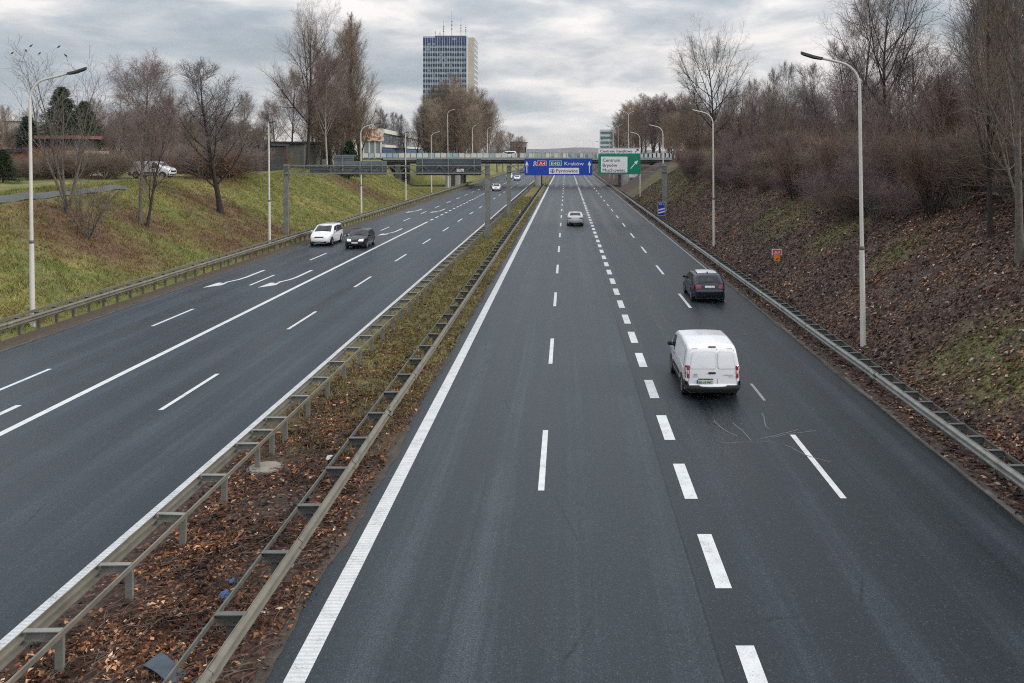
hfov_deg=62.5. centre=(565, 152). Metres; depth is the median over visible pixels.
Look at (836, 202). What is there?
bush
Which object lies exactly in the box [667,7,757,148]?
bare tree
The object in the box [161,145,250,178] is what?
bush
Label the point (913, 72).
bare tree
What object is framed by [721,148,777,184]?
bush
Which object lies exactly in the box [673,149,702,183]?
bush
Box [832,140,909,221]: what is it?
bush
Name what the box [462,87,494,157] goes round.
bare tree
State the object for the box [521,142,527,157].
apartment block
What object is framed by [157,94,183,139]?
bare tree
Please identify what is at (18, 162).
bush
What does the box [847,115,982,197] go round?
bush
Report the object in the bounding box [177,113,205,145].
bare tree
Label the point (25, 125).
conifer tree
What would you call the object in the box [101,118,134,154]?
bare tree
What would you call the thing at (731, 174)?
bush
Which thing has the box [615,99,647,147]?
bare tree
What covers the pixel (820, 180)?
bush
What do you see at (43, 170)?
bush
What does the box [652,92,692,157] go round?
bare tree
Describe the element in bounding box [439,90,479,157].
bare tree
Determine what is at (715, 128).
bare tree
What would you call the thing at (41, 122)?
bare tree
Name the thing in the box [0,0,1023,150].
sky
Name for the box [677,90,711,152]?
bare tree
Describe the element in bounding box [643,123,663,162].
street lamp
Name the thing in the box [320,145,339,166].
garage block
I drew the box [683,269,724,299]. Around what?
car
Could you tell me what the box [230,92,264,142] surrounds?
bare tree
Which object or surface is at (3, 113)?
bare tree
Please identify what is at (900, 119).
bush
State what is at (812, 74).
bare tree
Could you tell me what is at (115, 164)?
bush
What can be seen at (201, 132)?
bare tree
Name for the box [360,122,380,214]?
street lamp
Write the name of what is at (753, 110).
bare tree
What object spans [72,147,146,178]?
bush
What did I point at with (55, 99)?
conifer tree
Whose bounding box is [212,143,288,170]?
garage block
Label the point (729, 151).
bush
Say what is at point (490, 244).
grass
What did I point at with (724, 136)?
bush
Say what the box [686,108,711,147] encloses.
bare tree
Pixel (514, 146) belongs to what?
apartment block
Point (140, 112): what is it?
bare tree
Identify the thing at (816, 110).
bare tree
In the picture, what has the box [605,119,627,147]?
bare tree
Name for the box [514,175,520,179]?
car
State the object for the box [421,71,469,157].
bare tree
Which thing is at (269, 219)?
street lamp
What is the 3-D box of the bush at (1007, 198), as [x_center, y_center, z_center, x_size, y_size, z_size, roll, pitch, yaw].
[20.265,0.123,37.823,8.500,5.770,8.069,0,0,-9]
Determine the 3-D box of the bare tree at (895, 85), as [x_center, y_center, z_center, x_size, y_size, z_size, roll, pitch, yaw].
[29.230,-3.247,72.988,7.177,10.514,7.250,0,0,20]
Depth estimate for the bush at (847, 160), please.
53.77 m
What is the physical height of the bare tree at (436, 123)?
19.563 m
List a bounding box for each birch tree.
[96,47,198,224]
[258,62,315,140]
[300,48,359,166]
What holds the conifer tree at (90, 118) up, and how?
on the ground at (416, 181)
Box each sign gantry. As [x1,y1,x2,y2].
[283,164,489,238]
[507,163,666,216]
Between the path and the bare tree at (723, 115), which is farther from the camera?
the bare tree at (723, 115)
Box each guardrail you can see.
[0,171,503,341]
[0,175,542,682]
[162,175,550,682]
[592,172,1023,496]
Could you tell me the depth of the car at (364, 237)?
71.22 m
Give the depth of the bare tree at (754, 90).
103.77 m
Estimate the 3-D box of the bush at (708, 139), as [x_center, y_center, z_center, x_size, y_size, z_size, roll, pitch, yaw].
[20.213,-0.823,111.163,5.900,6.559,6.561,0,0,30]
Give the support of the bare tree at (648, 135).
on the ground at (416, 181)
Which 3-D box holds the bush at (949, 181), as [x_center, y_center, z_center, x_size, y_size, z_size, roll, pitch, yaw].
[19.019,0.460,40.725,4.463,4.625,3.764,0,0,-18]
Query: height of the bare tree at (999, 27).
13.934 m
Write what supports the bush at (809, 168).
on the ground at (416, 181)
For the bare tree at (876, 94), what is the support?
on the ground at (416, 181)
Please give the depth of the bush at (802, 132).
62.94 m
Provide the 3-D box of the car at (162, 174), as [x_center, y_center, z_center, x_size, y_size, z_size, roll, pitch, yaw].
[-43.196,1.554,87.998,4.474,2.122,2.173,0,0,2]
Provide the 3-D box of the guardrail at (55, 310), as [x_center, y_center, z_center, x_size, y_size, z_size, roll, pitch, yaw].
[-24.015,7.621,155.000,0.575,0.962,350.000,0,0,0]
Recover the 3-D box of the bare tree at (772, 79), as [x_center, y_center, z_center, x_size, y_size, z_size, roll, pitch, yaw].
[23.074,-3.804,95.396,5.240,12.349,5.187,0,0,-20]
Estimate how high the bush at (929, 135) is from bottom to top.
5.909 m
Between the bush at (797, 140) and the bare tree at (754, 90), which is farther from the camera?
the bare tree at (754, 90)
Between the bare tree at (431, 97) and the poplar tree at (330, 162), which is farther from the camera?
the bare tree at (431, 97)
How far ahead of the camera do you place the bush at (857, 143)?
50.82 m
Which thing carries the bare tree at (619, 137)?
on the ground at (416, 181)
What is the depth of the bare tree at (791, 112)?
87.83 m
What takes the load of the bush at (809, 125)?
on the ground at (416, 181)
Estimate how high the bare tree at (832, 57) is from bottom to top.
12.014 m
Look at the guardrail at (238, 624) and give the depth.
17.39 m
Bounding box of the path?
[0,185,129,202]
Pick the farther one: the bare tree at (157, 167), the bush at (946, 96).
the bare tree at (157, 167)
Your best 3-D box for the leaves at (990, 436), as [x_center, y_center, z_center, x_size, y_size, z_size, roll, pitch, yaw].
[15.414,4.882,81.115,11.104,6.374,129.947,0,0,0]
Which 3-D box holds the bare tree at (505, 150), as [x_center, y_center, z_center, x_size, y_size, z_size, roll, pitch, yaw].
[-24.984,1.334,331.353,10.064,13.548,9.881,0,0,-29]
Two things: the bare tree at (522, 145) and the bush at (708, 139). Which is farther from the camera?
the bare tree at (522, 145)
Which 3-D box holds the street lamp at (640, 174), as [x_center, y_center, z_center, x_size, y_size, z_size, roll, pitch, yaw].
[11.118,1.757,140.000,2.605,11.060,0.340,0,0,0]
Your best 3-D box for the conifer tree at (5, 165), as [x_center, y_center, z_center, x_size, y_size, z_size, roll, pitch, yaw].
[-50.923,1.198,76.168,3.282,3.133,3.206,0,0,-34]
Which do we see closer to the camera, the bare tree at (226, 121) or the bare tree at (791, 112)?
the bare tree at (791, 112)
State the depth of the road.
199.40 m
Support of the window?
in the office building at (385, 141)
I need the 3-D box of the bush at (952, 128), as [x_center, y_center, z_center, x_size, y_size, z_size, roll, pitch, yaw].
[22.496,-1.150,45.741,7.362,7.360,6.621,0,0,24]
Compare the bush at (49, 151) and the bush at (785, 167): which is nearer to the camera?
the bush at (785, 167)
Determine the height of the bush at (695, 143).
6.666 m
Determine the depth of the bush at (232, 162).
94.47 m
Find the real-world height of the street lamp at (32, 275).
11.892 m
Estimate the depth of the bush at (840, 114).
66.59 m
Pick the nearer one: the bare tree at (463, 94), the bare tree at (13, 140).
the bare tree at (13, 140)
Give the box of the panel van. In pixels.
[667,322,740,393]
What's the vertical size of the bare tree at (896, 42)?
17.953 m
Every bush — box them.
[0,142,37,161]
[4,148,70,179]
[18,142,103,176]
[20,155,65,178]
[22,144,97,178]
[39,142,129,179]
[54,160,135,239]
[54,161,90,176]
[61,141,157,179]
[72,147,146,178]
[114,138,171,159]
[150,139,247,177]
[151,136,259,182]
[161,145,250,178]
[179,136,279,179]
[180,204,195,216]
[199,139,282,178]
[227,160,275,178]
[286,151,294,164]
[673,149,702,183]
[676,131,706,154]
[676,150,689,173]
[680,144,706,165]
[685,145,710,170]
[693,159,721,183]
[698,161,728,185]
[700,126,740,153]
[700,152,741,184]
[701,147,722,166]
[702,142,722,161]
[714,128,751,160]
[714,144,751,166]
[716,161,756,188]
[717,140,749,185]
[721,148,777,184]
[742,146,781,173]
[742,159,781,192]
[763,167,811,194]
[768,136,802,170]
[768,137,822,200]
[777,144,812,185]
[786,126,872,187]
[786,157,866,217]
[789,127,829,172]
[794,110,843,139]
[794,121,855,186]
[794,145,843,203]
[799,128,875,200]
[804,75,907,140]
[811,183,875,221]
[824,143,899,186]
[827,110,919,155]
[830,119,954,189]
[831,132,879,165]
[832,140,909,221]
[839,76,944,173]
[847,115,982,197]
[863,170,942,220]
[880,115,995,189]
[882,125,973,220]
[908,72,1013,191]
[911,117,1002,208]
[921,56,994,182]
[926,105,1023,210]
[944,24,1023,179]
[951,109,1023,218]
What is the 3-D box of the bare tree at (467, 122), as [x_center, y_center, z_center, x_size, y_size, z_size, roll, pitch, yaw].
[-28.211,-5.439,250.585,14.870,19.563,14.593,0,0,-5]
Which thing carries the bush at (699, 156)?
on the ground at (416, 181)
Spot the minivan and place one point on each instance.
(330, 233)
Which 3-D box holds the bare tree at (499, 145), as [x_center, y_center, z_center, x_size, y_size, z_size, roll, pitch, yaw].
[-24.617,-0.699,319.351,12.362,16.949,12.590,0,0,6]
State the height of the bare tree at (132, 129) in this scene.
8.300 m
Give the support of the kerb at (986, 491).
on the ground at (416, 181)
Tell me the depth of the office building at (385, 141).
230.19 m
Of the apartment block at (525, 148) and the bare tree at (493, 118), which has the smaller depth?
the bare tree at (493, 118)
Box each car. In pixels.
[128,161,176,177]
[345,227,374,247]
[492,184,500,190]
[499,151,515,157]
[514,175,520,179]
[566,211,584,225]
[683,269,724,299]
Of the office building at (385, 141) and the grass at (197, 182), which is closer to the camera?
the grass at (197, 182)
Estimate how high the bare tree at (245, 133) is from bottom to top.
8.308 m
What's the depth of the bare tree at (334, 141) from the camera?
145.08 m
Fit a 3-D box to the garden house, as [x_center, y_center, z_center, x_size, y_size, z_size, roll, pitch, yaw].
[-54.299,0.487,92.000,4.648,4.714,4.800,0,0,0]
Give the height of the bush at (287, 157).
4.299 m
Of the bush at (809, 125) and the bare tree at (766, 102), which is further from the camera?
the bare tree at (766, 102)
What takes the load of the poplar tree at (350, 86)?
on the ground at (416, 181)
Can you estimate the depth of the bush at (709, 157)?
101.66 m
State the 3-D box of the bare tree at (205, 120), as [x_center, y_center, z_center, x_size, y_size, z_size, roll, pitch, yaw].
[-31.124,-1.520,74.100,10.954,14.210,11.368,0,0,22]
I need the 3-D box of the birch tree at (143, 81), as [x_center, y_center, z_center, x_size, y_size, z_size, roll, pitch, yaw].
[-30.611,-1.338,61.054,7.429,13.403,7.926,0,0,-17]
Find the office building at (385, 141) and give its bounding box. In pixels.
[362,129,422,157]
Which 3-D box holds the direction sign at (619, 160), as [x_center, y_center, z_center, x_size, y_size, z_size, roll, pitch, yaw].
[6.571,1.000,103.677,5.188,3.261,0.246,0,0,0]
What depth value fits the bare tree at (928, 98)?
61.71 m
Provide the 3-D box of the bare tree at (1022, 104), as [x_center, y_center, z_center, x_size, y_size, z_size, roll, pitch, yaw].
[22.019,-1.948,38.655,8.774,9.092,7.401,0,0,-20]
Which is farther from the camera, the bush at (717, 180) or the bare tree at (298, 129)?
the bare tree at (298, 129)
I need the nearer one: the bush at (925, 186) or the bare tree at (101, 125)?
the bush at (925, 186)
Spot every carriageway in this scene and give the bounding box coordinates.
[0,168,534,649]
[265,175,1023,682]
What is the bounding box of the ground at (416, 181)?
[0,153,1023,682]
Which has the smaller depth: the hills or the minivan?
the minivan
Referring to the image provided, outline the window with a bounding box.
[389,135,392,144]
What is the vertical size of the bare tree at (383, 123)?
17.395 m
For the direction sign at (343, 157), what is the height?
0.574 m
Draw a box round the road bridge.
[354,153,679,186]
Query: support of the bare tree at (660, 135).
on the ground at (416, 181)
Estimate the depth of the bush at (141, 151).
106.96 m
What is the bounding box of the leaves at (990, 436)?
[625,167,1023,517]
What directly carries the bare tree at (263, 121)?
on the ground at (416, 181)
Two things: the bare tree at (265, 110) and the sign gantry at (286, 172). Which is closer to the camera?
the sign gantry at (286, 172)
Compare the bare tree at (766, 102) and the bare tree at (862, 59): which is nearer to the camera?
the bare tree at (862, 59)
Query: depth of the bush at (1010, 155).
34.92 m
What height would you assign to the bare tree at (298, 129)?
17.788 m
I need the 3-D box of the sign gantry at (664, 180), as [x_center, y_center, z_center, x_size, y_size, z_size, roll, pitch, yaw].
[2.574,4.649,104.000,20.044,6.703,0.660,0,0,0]
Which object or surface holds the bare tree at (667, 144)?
on the ground at (416, 181)
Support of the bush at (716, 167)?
on the ground at (416, 181)
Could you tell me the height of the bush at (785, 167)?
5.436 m
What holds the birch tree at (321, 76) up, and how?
on the ground at (416, 181)
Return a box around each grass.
[0,168,456,334]
[262,196,539,456]
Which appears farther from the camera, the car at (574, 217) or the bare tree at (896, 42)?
the car at (574, 217)
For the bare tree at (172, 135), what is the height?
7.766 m
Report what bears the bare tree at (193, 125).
on the ground at (416, 181)
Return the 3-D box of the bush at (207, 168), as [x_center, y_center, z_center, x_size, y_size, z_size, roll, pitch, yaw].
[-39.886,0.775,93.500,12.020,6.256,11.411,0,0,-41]
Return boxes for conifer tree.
[0,149,22,182]
[14,116,39,148]
[32,86,94,149]
[70,100,107,147]
[339,140,368,178]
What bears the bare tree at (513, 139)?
on the ground at (416, 181)
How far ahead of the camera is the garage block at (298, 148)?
142.00 m
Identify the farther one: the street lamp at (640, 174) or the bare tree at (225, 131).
the street lamp at (640, 174)
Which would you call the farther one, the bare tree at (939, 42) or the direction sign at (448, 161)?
the direction sign at (448, 161)
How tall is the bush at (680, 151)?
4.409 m
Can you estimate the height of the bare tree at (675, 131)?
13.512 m
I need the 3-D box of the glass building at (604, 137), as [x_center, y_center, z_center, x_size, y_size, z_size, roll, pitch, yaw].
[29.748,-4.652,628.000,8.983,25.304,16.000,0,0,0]
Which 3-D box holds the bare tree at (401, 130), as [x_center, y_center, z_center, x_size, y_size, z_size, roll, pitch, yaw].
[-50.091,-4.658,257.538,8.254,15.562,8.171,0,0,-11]
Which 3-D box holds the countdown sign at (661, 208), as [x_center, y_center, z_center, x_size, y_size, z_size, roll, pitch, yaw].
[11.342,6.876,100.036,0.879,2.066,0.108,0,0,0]
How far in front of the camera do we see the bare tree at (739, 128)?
111.81 m
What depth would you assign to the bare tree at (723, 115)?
117.65 m
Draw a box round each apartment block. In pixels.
[4,121,44,148]
[510,141,520,157]
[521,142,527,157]
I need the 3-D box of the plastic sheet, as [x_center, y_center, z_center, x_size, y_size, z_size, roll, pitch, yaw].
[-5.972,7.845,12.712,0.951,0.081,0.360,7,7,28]
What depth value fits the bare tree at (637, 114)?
236.87 m
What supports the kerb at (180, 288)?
on the ground at (416, 181)
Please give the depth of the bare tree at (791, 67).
91.11 m
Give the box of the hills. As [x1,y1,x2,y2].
[115,147,675,153]
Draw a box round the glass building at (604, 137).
[600,130,611,147]
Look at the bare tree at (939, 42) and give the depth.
49.69 m
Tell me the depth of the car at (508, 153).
201.75 m
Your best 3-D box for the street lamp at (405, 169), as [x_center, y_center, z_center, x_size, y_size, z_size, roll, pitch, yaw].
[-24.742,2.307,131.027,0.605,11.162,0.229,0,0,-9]
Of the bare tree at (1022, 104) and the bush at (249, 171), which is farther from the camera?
the bush at (249, 171)
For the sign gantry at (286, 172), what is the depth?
77.84 m
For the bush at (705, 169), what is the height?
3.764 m
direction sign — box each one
[310,167,333,172]
[334,155,353,160]
[334,161,386,174]
[416,157,480,175]
[524,159,591,174]
[598,148,640,173]
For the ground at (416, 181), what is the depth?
36.13 m
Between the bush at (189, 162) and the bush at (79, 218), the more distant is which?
the bush at (189, 162)
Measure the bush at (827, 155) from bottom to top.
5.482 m
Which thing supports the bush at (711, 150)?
on the ground at (416, 181)
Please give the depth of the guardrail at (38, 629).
17.76 m
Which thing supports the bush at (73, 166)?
on the ground at (416, 181)
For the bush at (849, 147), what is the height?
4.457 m
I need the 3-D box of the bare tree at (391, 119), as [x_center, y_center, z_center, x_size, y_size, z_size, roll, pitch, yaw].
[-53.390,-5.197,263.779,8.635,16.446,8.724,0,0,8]
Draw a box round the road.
[357,158,382,159]
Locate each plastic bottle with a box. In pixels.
[218,589,230,598]
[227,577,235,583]
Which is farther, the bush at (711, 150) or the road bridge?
the road bridge
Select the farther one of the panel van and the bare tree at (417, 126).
the bare tree at (417, 126)
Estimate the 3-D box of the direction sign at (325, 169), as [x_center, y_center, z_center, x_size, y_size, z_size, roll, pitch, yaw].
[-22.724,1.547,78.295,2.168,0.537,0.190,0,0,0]
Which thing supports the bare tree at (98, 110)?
on the ground at (416, 181)
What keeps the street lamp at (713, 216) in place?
on the ground at (416, 181)
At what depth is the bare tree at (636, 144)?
247.52 m
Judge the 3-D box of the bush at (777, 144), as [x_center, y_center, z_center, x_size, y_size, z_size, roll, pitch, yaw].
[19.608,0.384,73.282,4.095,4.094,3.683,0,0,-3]
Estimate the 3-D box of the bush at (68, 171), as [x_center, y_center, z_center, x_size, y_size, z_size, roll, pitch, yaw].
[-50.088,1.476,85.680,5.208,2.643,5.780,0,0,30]
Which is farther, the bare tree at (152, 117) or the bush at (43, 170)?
the bare tree at (152, 117)
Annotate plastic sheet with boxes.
[143,652,197,682]
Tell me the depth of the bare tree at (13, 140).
117.19 m
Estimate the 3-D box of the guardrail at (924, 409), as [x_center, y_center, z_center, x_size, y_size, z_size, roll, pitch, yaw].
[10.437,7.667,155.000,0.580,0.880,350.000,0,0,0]
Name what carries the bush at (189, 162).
on the ground at (416, 181)
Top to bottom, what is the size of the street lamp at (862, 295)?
11.697 m
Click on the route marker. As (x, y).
(776, 252)
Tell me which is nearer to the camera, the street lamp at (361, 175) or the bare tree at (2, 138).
the street lamp at (361, 175)
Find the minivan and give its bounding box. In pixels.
[310,222,342,244]
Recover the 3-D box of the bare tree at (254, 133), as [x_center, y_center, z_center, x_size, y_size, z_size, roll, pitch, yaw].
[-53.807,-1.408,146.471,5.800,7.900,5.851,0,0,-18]
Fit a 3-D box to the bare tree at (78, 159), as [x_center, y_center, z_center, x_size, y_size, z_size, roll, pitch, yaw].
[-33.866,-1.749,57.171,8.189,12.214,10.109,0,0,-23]
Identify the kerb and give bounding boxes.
[0,170,515,351]
[597,178,1023,523]
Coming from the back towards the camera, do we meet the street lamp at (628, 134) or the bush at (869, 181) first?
the street lamp at (628, 134)
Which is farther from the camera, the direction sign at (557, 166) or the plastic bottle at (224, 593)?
the direction sign at (557, 166)
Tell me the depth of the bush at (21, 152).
88.40 m
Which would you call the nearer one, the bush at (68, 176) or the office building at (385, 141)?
the bush at (68, 176)
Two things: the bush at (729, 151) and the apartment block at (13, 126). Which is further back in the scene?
the apartment block at (13, 126)
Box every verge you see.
[0,174,504,352]
[250,176,552,682]
[592,174,1023,524]
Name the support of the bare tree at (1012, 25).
on the ground at (416, 181)
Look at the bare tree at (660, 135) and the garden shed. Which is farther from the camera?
the bare tree at (660, 135)
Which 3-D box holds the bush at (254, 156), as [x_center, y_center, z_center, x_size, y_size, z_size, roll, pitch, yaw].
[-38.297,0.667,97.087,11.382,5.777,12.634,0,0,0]
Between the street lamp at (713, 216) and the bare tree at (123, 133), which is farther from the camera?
the bare tree at (123, 133)
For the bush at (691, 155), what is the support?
on the ground at (416, 181)
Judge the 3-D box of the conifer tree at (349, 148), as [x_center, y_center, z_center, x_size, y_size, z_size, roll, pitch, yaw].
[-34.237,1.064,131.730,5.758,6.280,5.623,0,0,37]
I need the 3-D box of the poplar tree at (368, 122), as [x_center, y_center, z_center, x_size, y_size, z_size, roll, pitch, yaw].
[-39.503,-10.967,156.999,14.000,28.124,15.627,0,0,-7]
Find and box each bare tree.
[0,36,127,212]
[0,105,18,143]
[0,118,13,148]
[4,126,19,148]
[10,108,40,132]
[37,114,48,134]
[86,111,115,150]
[89,97,113,134]
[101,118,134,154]
[105,110,136,155]
[110,114,146,160]
[128,100,151,152]
[130,85,199,227]
[135,105,165,143]
[135,120,170,152]
[153,56,276,213]
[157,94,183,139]
[163,122,183,148]
[170,110,200,174]
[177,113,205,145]
[187,101,223,138]
[194,124,225,145]
[212,110,237,142]
[212,117,238,142]
[228,120,255,142]
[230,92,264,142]
[248,123,267,142]
[252,112,278,142]
[253,99,294,140]
[258,0,368,169]
[282,77,339,166]
[300,93,367,159]
[372,107,391,130]
[375,112,389,128]
[385,110,404,144]
[393,113,412,152]
[406,107,429,157]
[408,96,445,157]
[417,85,449,157]
[418,103,459,157]
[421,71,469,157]
[439,80,486,157]
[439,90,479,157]
[451,104,494,157]
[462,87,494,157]
[479,97,510,157]
[489,130,516,172]
[495,141,511,171]
[502,132,524,172]
[508,137,529,170]
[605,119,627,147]
[612,109,638,147]
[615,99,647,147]
[626,103,649,157]
[627,92,662,157]
[636,97,664,157]
[640,92,676,157]
[650,94,676,157]
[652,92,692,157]
[655,110,684,161]
[664,96,704,150]
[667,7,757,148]
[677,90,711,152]
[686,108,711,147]
[706,109,736,144]
[709,88,749,142]
[716,80,751,144]
[727,109,754,145]
[736,78,766,144]
[738,90,784,150]
[746,68,786,138]
[756,85,793,153]
[765,61,811,136]
[772,101,802,133]
[782,80,815,136]
[784,62,839,137]
[786,38,889,134]
[787,92,835,134]
[815,0,954,127]
[819,0,925,129]
[836,77,896,128]
[863,20,965,132]
[875,58,920,127]
[883,45,968,178]
[906,76,967,133]
[921,0,1021,190]
[932,0,1023,264]
[934,0,1023,237]
[940,0,1022,192]
[944,5,1023,194]
[960,0,1023,114]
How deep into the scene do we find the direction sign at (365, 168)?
78.34 m
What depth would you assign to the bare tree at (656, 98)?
221.78 m
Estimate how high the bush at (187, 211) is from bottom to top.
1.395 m
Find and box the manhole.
[246,461,282,474]
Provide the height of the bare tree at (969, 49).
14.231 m
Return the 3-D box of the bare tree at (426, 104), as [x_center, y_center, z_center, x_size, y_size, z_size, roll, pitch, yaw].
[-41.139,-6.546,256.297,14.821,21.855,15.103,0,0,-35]
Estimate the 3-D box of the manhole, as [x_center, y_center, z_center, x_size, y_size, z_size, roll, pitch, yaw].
[-7.543,7.921,21.100,0.880,0.135,0.880,0,0,0]
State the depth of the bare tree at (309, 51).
137.83 m
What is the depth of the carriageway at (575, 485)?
18.33 m
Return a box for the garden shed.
[0,149,38,177]
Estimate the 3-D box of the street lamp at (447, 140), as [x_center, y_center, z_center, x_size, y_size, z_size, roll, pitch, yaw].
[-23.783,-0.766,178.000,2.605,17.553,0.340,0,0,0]
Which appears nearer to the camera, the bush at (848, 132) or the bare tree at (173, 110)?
the bush at (848, 132)
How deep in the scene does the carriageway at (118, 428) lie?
29.61 m
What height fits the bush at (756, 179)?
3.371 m
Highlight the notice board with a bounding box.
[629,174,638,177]
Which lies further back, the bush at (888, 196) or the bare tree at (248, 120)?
the bare tree at (248, 120)
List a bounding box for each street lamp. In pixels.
[28,67,86,326]
[268,121,274,246]
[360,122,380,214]
[405,132,408,203]
[431,130,444,192]
[447,108,458,187]
[619,110,637,181]
[626,131,640,195]
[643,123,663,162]
[682,107,714,245]
[801,51,865,346]
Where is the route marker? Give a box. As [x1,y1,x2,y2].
[772,249,781,287]
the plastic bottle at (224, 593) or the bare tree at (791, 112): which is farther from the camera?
the bare tree at (791, 112)
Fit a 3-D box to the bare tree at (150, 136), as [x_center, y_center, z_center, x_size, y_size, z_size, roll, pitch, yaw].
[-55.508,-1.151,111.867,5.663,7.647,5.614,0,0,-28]
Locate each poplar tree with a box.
[300,39,336,166]
[311,12,378,149]
[329,19,387,160]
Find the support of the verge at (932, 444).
on the ground at (416, 181)
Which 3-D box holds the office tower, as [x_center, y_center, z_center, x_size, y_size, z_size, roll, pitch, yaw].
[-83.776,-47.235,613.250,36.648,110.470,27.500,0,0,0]
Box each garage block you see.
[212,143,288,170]
[267,141,321,168]
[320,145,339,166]
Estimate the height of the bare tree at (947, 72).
8.495 m
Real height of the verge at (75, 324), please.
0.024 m
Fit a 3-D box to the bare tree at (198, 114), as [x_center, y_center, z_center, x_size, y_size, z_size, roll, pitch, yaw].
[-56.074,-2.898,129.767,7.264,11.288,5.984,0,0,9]
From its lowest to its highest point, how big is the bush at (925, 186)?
4.964 m
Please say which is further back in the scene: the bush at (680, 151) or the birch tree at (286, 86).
the birch tree at (286, 86)
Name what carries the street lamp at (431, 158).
on the ground at (416, 181)
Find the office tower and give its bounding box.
[423,21,477,153]
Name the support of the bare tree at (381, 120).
on the ground at (416, 181)
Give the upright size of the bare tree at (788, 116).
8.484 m
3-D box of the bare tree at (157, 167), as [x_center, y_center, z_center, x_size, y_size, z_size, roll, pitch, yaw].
[-29.357,0.238,62.151,5.541,10.698,4.381,0,0,-8]
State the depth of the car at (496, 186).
176.71 m
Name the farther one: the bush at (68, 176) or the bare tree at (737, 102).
the bare tree at (737, 102)
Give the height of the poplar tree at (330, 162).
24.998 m
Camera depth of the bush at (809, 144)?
60.15 m
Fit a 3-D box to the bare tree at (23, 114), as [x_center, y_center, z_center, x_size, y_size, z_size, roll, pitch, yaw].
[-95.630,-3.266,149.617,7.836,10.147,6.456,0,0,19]
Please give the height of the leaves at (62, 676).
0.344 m
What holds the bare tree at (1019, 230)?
on the ground at (416, 181)
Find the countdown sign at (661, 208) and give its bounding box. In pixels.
[658,202,664,215]
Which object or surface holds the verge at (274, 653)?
on the ground at (416, 181)
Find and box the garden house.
[34,135,101,170]
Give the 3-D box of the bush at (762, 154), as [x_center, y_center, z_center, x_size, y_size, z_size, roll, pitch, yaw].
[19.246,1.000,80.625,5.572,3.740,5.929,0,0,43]
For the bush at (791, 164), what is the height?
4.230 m
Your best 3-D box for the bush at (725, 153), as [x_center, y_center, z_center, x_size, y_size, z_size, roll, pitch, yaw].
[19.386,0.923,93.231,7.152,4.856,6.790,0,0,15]
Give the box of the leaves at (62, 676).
[0,246,509,682]
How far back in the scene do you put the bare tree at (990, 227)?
34.12 m
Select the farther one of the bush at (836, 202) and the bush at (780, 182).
the bush at (780, 182)
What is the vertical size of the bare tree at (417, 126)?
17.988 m

